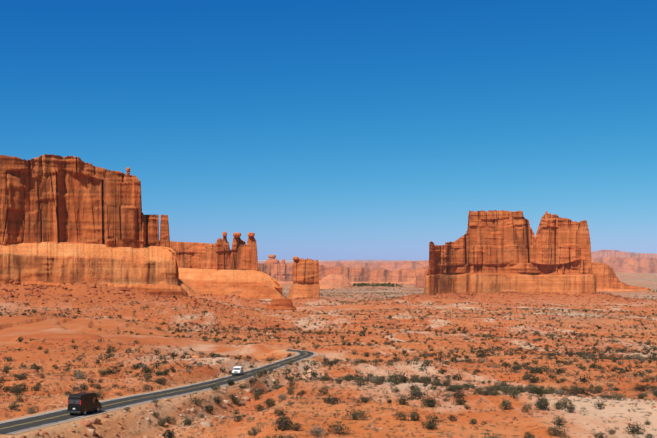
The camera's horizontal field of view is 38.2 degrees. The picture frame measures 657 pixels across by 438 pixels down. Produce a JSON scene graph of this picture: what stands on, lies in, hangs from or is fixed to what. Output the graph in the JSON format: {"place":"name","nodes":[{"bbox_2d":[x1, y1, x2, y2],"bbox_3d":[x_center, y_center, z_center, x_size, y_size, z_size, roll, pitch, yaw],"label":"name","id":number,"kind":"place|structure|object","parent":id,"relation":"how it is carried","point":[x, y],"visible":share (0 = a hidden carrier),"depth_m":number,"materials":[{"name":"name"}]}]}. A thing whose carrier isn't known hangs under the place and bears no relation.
{"place":"outdoors","nodes":[
{"label":"outdoors","id":0,"kind":"place"},
{"bbox_2d":[0,349,314,433],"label":"road asphalt","id":1,"kind":"structure","parent":0,"point":[66,417],"depth_m":150.30,"materials":[{"name":"grey asphalt"}]},
{"bbox_2d":[67,392,101,414],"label":"van","id":2,"kind":"object","parent":1,"relation":"on","point":[83,403],"visible":0.98,"depth_m":128.04,"materials":[{"name":"black paint"}]},
{"bbox_2d":[4,352,298,422],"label":"road edge line","id":3,"kind":"object","parent":1,"relation":"on","point":[153,392],"visible":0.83,"depth_m":168.31,"materials":[{"name":"white paint"}]},
{"bbox_2d":[1,350,302,428],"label":"road centre line","id":4,"kind":"object","parent":1,"relation":"on","point":[151,396],"visible":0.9,"depth_m":158.81,"materials":[{"name":"yellow paint"}]},
{"bbox_2d":[7,350,301,433],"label":"road edge line","id":5,"kind":"object","parent":1,"relation":"on","point":[118,407],"visible":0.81,"depth_m":133.04,"materials":[{"name":"white paint"}]},
{"bbox_2d":[232,366,242,375],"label":"car","id":6,"kind":"object","parent":1,"relation":"on","point":[237,370],"visible":0.98,"depth_m":235.93,"materials":[{"name":"white paint"}]},
{"bbox_2d":[0,260,656,437],"bbox_3d":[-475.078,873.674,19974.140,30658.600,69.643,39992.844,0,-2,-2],"label":"ground","id":7,"kind":"structure","parent":0,"point":[14,328],"depth_m":324.17,"materials":[{"name":"soil"}]},
{"bbox_2d":[0,154,177,260],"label":"rock cliff","id":8,"kind":"structure","parent":7,"relation":"on","point":[56,199],"depth_m":851.48,"materials":[{"name":"orange stone"}]},
{"bbox_2d":[0,281,188,296],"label":"rock ledge","id":9,"kind":"object","parent":7,"relation":"on","point":[167,290],"visible":0.08,"depth_m":816.49,"materials":[{"name":"orange stone"}]},
{"bbox_2d":[0,242,198,295],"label":"rock ledge","id":10,"kind":"object","parent":7,"relation":"on","point":[66,262],"visible":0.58,"depth_m":822.78,"materials":[{"name":"orange stone"}]},
{"bbox_2d":[0,285,295,383],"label":"hillside blocks","id":11,"kind":"structure","parent":7,"relation":"on","point":[132,344],"depth_m":554.19,"materials":[{"name":"orange stone"}]},
{"bbox_2d":[7,361,303,437],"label":"embankment rocks","id":12,"kind":"object","parent":7,"relation":"on","point":[94,420],"visible":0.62,"depth_m":138.48,"materials":[{"name":"orange stone"}]},
{"bbox_2d":[0,349,316,433],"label":"road shoulder","id":13,"kind":"object","parent":7,"relation":"on","point":[18,432],"visible":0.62,"depth_m":141.03},
{"bbox_2d":[159,236,260,270],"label":"rock formation","id":14,"kind":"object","parent":7,"relation":"on","point":[219,254],"depth_m":1293.50,"materials":[{"name":"orange stone"}]},
{"bbox_2d":[233,232,240,236],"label":"balanced boulder","id":15,"kind":"object","parent":14,"relation":"on","point":[236,234],"visible":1,"depth_m":1286.29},
{"bbox_2d":[248,232,254,236],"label":"balanced boulder","id":16,"kind":"object","parent":14,"relation":"on","point":[251,234],"visible":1,"depth_m":1289.13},
{"bbox_2d":[178,268,284,298],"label":"rock slope","id":17,"kind":"structure","parent":7,"relation":"on","point":[250,284],"depth_m":1256.98,"materials":[{"name":"orange stone"}]},
{"bbox_2d":[265,298,296,309],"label":"banded block","id":18,"kind":"structure","parent":7,"relation":"on","point":[280,303],"depth_m":991.63,"materials":[{"name":"orange stone"}]},
{"bbox_2d":[288,258,319,298],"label":"rock butte","id":19,"kind":"object","parent":7,"relation":"on","point":[306,278],"visible":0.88,"depth_m":1439.85,"materials":[{"name":"orange stone"}]},
{"bbox_2d":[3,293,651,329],"bbox_3d":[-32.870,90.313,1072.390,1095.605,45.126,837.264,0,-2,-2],"label":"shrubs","id":20,"kind":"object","parent":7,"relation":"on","point":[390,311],"visible":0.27,"depth_m":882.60,"materials":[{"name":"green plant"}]},
{"bbox_2d":[0,364,656,437],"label":"shrubs","id":21,"kind":"object","parent":7,"relation":"on","point":[510,389],"visible":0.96,"depth_m":156.37,"materials":[{"name":"green plant"}]},
{"bbox_2d":[0,309,656,387],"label":"shrubs","id":22,"kind":"object","parent":7,"relation":"on","point":[536,369],"visible":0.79,"depth_m":354.35,"materials":[{"name":"green plant"}]},
{"bbox_2d":[0,352,656,437],"bbox_3d":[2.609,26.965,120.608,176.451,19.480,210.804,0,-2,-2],"label":"shrubs","id":23,"kind":"object","parent":7,"relation":"on","point":[297,397],"visible":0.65,"depth_m":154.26,"materials":[{"name":"green plant"}]},
{"bbox_2d":[0,280,656,315],"bbox_3d":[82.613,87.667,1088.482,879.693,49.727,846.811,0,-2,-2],"label":"talus blocks","id":24,"kind":"structure","parent":7,"relation":"on","point":[122,291],"depth_m":1203.84,"materials":[{"name":"orange stone"}]},
{"bbox_2d":[0,311,656,437],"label":"shrubs","id":25,"kind":"object","parent":7,"relation":"on","point":[370,376],"visible":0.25,"depth_m":227.14,"materials":[{"name":"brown plant"}]},
{"bbox_2d":[0,282,656,334],"bbox_3d":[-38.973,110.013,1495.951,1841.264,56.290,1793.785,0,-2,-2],"label":"shrubs","id":26,"kind":"object","parent":7,"relation":"on","point":[305,327],"visible":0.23,"depth_m":831.16,"materials":[{"name":"green plant"}]},
{"bbox_2d":[319,274,351,288],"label":"slickrock dome","id":27,"kind":"structure","parent":7,"relation":"on","point":[333,281],"depth_m":2238.36,"materials":[{"name":"orange stone"}]},
{"bbox_2d":[258,263,428,284],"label":"canyon wall","id":28,"kind":"structure","parent":7,"relation":"on","point":[280,273],"depth_m":2478.15,"materials":[{"name":"orange stone"}]},
{"bbox_2d":[265,259,279,263],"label":"rock formation","id":29,"kind":"object","parent":28,"relation":"on","point":[272,261],"visible":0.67,"depth_m":2512.52,"materials":[{"name":"orange stone"}]},
{"bbox_2d":[353,282,402,286],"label":"trees","id":30,"kind":"object","parent":7,"relation":"on","point":[388,284],"visible":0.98,"depth_m":2360.61,"materials":[{"name":"green plant"}]},
{"bbox_2d":[415,273,424,287],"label":"rock formation","id":31,"kind":"object","parent":7,"relation":"on","point":[420,280],"visible":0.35,"depth_m":2279.34,"materials":[{"name":"orange stone"}]},
{"bbox_2d":[424,210,596,294],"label":"rock butte","id":32,"kind":"object","parent":7,"relation":"on","point":[496,251],"visible":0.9,"depth_m":1459.85,"materials":[{"name":"orange stone"}]},
{"bbox_2d":[591,262,650,290],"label":"rock apron","id":33,"kind":"structure","parent":7,"relation":"on","point":[606,278],"depth_m":1908.02,"materials":[{"name":"orange stone"}]},
{"bbox_2d":[0,0,656,259],"label":"sky","id":34,"kind":"structure","parent":0,"point":[315,129],"materials":[{"name":"blue"}]},
{"bbox_2d":[258,260,405,262],"bbox_3d":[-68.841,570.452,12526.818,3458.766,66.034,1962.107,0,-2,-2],"label":"mesa","id":35,"kind":"structure","parent":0,"point":[347,261],"depth_m":11951.12,"materials":[{"name":"orange stone"}]},
{"bbox_2d":[285,257,656,272],"bbox_3d":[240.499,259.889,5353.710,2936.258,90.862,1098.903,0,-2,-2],"label":"mesa","id":36,"kind":"structure","parent":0,"point":[630,265],"depth_m":4980.47,"materials":[{"name":"orange stone"}]},
{"bbox_2d":[591,249,656,258],"bbox_3d":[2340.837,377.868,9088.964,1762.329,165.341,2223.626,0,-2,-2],"label":"mesa","id":37,"kind":"structure","parent":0,"point":[605,253],"depth_m":8574.07,"materials":[{"name":"orange stone"}]}
]}

